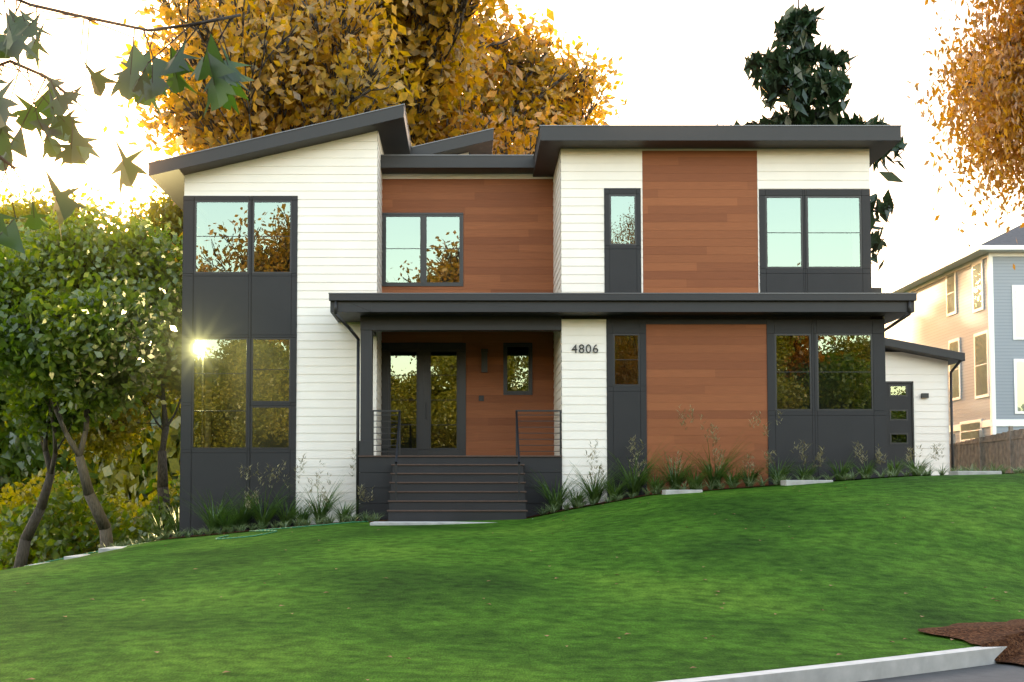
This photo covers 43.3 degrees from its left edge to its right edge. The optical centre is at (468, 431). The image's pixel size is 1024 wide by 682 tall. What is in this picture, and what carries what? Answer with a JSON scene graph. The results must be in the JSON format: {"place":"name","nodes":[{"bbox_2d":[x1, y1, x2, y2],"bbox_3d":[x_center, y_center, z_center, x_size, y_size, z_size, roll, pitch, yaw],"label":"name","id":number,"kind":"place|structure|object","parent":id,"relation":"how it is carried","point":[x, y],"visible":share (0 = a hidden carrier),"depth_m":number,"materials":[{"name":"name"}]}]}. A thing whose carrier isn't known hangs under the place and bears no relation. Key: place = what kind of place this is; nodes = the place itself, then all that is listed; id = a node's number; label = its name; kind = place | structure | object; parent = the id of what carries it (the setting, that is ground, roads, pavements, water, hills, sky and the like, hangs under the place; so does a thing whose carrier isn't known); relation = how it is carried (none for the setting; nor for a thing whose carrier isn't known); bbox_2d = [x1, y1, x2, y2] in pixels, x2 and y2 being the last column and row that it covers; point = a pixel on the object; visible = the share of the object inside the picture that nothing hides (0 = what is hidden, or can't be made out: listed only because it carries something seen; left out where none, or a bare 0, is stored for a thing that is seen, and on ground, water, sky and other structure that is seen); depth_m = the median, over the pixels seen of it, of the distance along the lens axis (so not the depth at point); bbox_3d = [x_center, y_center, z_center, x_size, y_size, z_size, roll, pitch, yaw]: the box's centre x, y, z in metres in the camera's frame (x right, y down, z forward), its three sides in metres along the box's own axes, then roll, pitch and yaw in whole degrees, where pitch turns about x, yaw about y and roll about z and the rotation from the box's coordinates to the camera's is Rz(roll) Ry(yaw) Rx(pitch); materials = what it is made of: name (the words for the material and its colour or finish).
{"place":"outdoors","nodes":[
{"label":"outdoors","id":0,"kind":"place"},
{"bbox_2d":[358,455,561,511],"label":"house porch deck","id":1,"kind":"structure","parent":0,"point":[458,482],"depth_m":26.80,"materials":[{"name":"grey wood"}]},
{"bbox_2d":[372,410,561,499],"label":"house railings","id":2,"kind":"object","parent":1,"relation":"on","point":[398,433],"visible":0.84,"depth_m":28.01,"materials":[{"name":"black metal"}]},
{"bbox_2d":[0,473,1023,681],"bbox_3d":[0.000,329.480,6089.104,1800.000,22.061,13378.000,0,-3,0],"label":"ground","id":3,"kind":"structure","parent":0,"point":[428,610],"depth_m":15.36,"materials":[{"name":"green plant"}]},
{"bbox_2d":[0,388,20,432],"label":"maple tree","id":4,"kind":"object","parent":3,"relation":"on","point":[2,422],"depth_m":45.70,"materials":[{"name":"green plant"}]},
{"bbox_2d":[0,477,95,568],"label":"shrub","id":5,"kind":"object","parent":3,"relation":"on","point":[13,494],"visible":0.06,"depth_m":48.47,"materials":[{"name":"yellow plant"}]},
{"bbox_2d":[0,418,104,499],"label":"tree","id":6,"kind":"object","parent":3,"relation":"on","point":[8,473],"visible":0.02,"depth_m":78.66,"materials":[{"name":"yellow plant"}]},
{"bbox_2d":[0,462,143,565],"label":"shrub","id":7,"kind":"object","parent":3,"relation":"on","point":[66,483],"visible":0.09,"depth_m":49.90,"materials":[{"name":"yellow plant"}]},
{"bbox_2d":[0,469,148,569],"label":"shrub","id":8,"kind":"object","parent":3,"relation":"on","point":[51,545],"visible":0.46,"depth_m":44.73,"materials":[{"name":"green plant"}]},
{"bbox_2d":[0,178,153,553],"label":"yellow tree","id":9,"kind":"object","parent":3,"relation":"on","point":[22,209],"visible":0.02,"depth_m":46.59,"materials":[{"name":"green plant"}]},
{"bbox_2d":[0,404,170,504],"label":"tree","id":10,"kind":"object","parent":3,"relation":"on","point":[13,459],"visible":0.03,"depth_m":75.09,"materials":[{"name":"green plant"}]},
{"bbox_2d":[0,236,180,567],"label":"maple tree","id":11,"kind":"object","parent":3,"relation":"on","point":[34,416],"visible":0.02,"depth_m":39.68,"materials":[{"name":"green plant"}]},
{"bbox_2d":[0,188,202,547],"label":"maple tree","id":12,"kind":"object","parent":3,"relation":"on","point":[88,314],"visible":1,"depth_m":33.25,"materials":[{"name":"green plant"}]},
{"bbox_2d":[104,489,136,522],"bbox_3d":[-17.689,4.796,64.141,6.148,3.952,6.099,1,-3,-19],"label":"shrub","id":13,"kind":"object","parent":3,"relation":"on","point":[128,508],"visible":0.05,"depth_m":63.70,"materials":[{"name":"yellow plant"}]},
{"bbox_2d":[42,184,202,537],"bbox_3d":[-11.677,-2.352,50.331,10.011,14.513,11.887,0,-3,-2],"label":"yellow tree","id":14,"kind":"object","parent":3,"relation":"on","point":[155,210],"visible":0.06,"depth_m":47.18,"materials":[{"name":"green plant"}]},
{"bbox_2d":[0,0,253,253],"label":"branch","id":15,"kind":"object","parent":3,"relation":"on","point":[144,90],"depth_m":3.23,"materials":[{"name":"green plant"}]},
{"bbox_2d":[87,391,201,507],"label":"tree","id":16,"kind":"object","parent":3,"relation":"on","point":[122,478],"visible":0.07,"depth_m":71.95,"materials":[{"name":"plant"}]},
{"bbox_2d":[120,479,179,544],"bbox_3d":[-10.127,3.216,45.751,5.229,3.091,6.028,1,-3,-26],"label":"shrub","id":17,"kind":"object","parent":3,"relation":"on","point":[140,526],"visible":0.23,"depth_m":44.69,"materials":[{"name":"green plant"}]},
{"bbox_2d":[132,471,179,532],"bbox_3d":[-9.119,2.403,50.110,7.654,4.920,7.593,-2,-4,33],"label":"shrub","id":18,"kind":"object","parent":3,"relation":"on","point":[141,503],"visible":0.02,"depth_m":50.11,"materials":[{"name":"yellow plant"}]},
{"bbox_2d":[132,475,179,522],"bbox_3d":[-13.218,4.067,59.909,7.056,4.171,8.135,0,-3,-3],"label":"shrub","id":19,"kind":"object","parent":3,"relation":"on","point":[169,483],"visible":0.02,"depth_m":58.83,"materials":[{"name":"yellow plant"}]},
{"bbox_2d":[128,388,201,511],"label":"tree","id":20,"kind":"object","parent":3,"relation":"on","point":[156,413],"visible":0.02,"depth_m":71.47,"materials":[{"name":"green plant"}]},
{"bbox_2d":[26,521,367,565],"bbox_3d":[-5.830,2.329,26.572,6.692,0.982,4.174,-2,-3,30],"label":"edging","id":21,"kind":"object","parent":3,"relation":"on","point":[220,538],"visible":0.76,"depth_m":26.05,"materials":[{"name":"green"}]},
{"bbox_2d":[103,0,437,271],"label":"gold tree","id":22,"kind":"object","parent":3,"relation":"on","point":[296,53],"visible":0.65,"depth_m":39.77,"materials":[{"name":"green plant"}]},
{"bbox_2d":[90,0,515,145],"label":"gold tree","id":23,"kind":"object","parent":3,"relation":"on","point":[452,21],"visible":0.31,"depth_m":47.92,"materials":[{"name":"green plant"}]},
{"bbox_2d":[154,0,534,160],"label":"gold tree","id":24,"kind":"object","parent":3,"relation":"on","point":[502,15],"depth_m":50.51,"materials":[{"name":"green plant"}]},
{"bbox_2d":[415,74,564,154],"bbox_3d":[1.357,-4.953,51.946,8.718,17.954,9.620,-3,-4,45],"label":"gold tree","id":25,"kind":"object","parent":3,"relation":"on","point":[506,135],"visible":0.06,"depth_m":50.46,"materials":[{"name":"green plant"}]},
{"bbox_2d":[430,1,553,128],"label":"gold tree","id":26,"kind":"object","parent":3,"relation":"on","point":[525,41],"visible":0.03,"depth_m":60.01,"materials":[{"name":"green plant"}]},
{"bbox_2d":[29,471,1001,565],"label":"stepping stones","id":27,"kind":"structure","parent":3,"relation":"on","point":[782,482],"depth_m":26.02,"materials":[{"name":"grey concrete"}]},
{"bbox_2d":[179,188,886,535],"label":"dark wall panels","id":28,"kind":"object","parent":3,"relation":"on","point":[250,305],"visible":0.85,"depth_m":28.17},
{"bbox_2d":[445,4,626,153],"bbox_3d":[0.484,-8.629,63.373,14.943,25.637,13.257,0,-3,2],"label":"gold tree","id":29,"kind":"object","parent":3,"relation":"on","point":[548,85],"visible":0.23,"depth_m":61.63,"materials":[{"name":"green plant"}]},
{"bbox_2d":[184,131,949,523],"bbox_3d":[2.922,-1.653,34.127,18.779,10.914,12.012,0,-3,0],"label":"white siding","id":30,"kind":"object","parent":3,"relation":"on","point":[334,187],"visible":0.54,"depth_m":29.11,"materials":[{"name":"white wood"}]},
{"bbox_2d":[196,345,200,351],"bbox_3d":[-6.549,-2.005,31.198,0.170,0.170,0.170,0,-3,0],"label":"sun glint","id":31,"kind":"object","parent":30,"relation":"attached to","point":[198,348],"visible":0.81,"depth_m":31.14,"materials":[{"name":"white"}]},
{"bbox_2d":[572,344,597,352],"bbox_3d":[2.535,-1.800,28.103,0.576,0.189,0.012,0,-3,0],"label":"house number","id":32,"kind":"object","parent":30,"relation":"attached to","point":[575,349],"visible":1,"depth_m":28.10,"materials":[{"name":"black metal"}]},
{"bbox_2d":[334,301,960,519],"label":"house downspouts","id":33,"kind":"object","parent":30,"relation":"attached to","point":[349,328],"visible":0.71,"depth_m":28.10,"materials":[{"name":"black metal"}]},
{"bbox_2d":[886,383,912,476],"bbox_3d":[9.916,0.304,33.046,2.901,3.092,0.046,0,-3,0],"label":"door","id":34,"kind":"structure","parent":30,"relation":"in","point":[896,451],"depth_m":33.04,"materials":[{"name":"wood"}]},
{"bbox_2d":[151,473,1023,664],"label":"planting bed mulch","id":35,"kind":"object","parent":3,"relation":"on","point":[1009,634],"visible":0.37,"depth_m":12.92,"materials":[{"name":"brown soil"}]},
{"bbox_2d":[138,434,932,538],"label":"ornamental grass","id":36,"kind":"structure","parent":35,"relation":"on","point":[219,518],"depth_m":27.60,"materials":[{"name":"green plant"}]},
{"bbox_2d":[240,405,944,507],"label":"grass plumes","id":37,"kind":"object","parent":36,"relation":"attached to","point":[677,463],"visible":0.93,"depth_m":27.57,"materials":[{"name":"plant"}]},
{"bbox_2d":[98,462,1023,546],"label":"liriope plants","id":38,"kind":"object","parent":35,"relation":"on","point":[567,506],"visible":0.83,"depth_m":26.92,"materials":[{"name":"green plant"}]},
{"bbox_2d":[715,0,907,270],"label":"spruce tree","id":39,"kind":"object","parent":3,"relation":"on","point":[791,80],"visible":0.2,"depth_m":47.34,"materials":[{"name":"green plant"}]},
{"bbox_2d":[659,646,1006,681],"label":"street curb","id":40,"kind":"structure","parent":3,"relation":"on","point":[885,667],"depth_m":11.26,"materials":[{"name":"concrete"}]},
{"bbox_2d":[889,258,990,443],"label":"exterior wall","id":41,"kind":"structure","parent":3,"relation":"on","point":[927,322],"depth_m":50.03,"materials":[{"name":"beige wood"}]},
{"bbox_2d":[903,252,1023,441],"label":"trim","id":42,"kind":"structure","parent":3,"relation":"on","point":[984,361],"depth_m":47.41,"materials":[{"name":"white paint"}]},
{"bbox_2d":[906,0,1023,269],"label":"street tree","id":43,"kind":"object","parent":3,"relation":"on","point":[992,85],"visible":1,"depth_m":12.08,"materials":[{"name":"orange plant"}]},
{"bbox_2d":[950,426,1023,472],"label":"fence boards","id":44,"kind":"object","parent":3,"relation":"on","point":[1004,448],"visible":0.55,"depth_m":41.83,"materials":[{"name":"brown wood"}]},
{"bbox_2d":[993,257,1023,433],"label":"neighboring house wall","id":45,"kind":"structure","parent":3,"relation":"on","point":[1008,348],"depth_m":46.93,"materials":[{"name":"blue"}]},
{"bbox_2d":[0,0,1023,337],"label":"sky","id":46,"kind":"structure","parent":0,"point":[683,62],"materials":[{"name":"white"}]},
{"bbox_2d":[197,157,905,503],"bbox_3d":[2.933,-1.386,34.109,18.717,10.378,12.020,0,-3,0],"label":"house interior","id":47,"kind":"object","parent":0,"point":[844,363],"visible":0.23,"depth_m":31.89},
{"bbox_2d":[148,105,964,454],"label":"roof trim","id":48,"kind":"structure","parent":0,"point":[372,315],"depth_m":28.02,"materials":[{"name":"black metal"}]},
{"bbox_2d":[148,103,916,293],"bbox_3d":[1.202,-5.058,34.262,16.722,4.951,13.300,0,-3,0],"label":"house drip edge","id":49,"kind":"object","parent":48,"relation":"attached to","point":[533,157],"visible":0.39,"depth_m":27.72,"materials":[{"name":"black metal"}]},
{"bbox_2d":[191,194,928,464],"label":"window frames","id":50,"kind":"structure","parent":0,"point":[423,423],"depth_m":30.52,"materials":[{"name":"black metal"}]},
{"bbox_2d":[381,151,767,493],"bbox_3d":[2.325,-1.264,29.609,8.870,9.663,1.607,-1,-3,23],"label":"wood siding","id":51,"kind":"object","parent":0,"point":[700,221],"visible":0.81,"depth_m":28.31,"materials":[{"name":"brown wood"}]},
{"bbox_2d":[914,225,1023,277],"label":"neighbour roof","id":52,"kind":"structure","parent":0,"point":[1011,236],"depth_m":47.41,"materials":[{"name":"grey"}]},
{"bbox_2d":[884,245,1023,292],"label":"eave fascia","id":53,"kind":"structure","parent":52,"relation":"attached to","point":[965,257],"depth_m":49.49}
]}

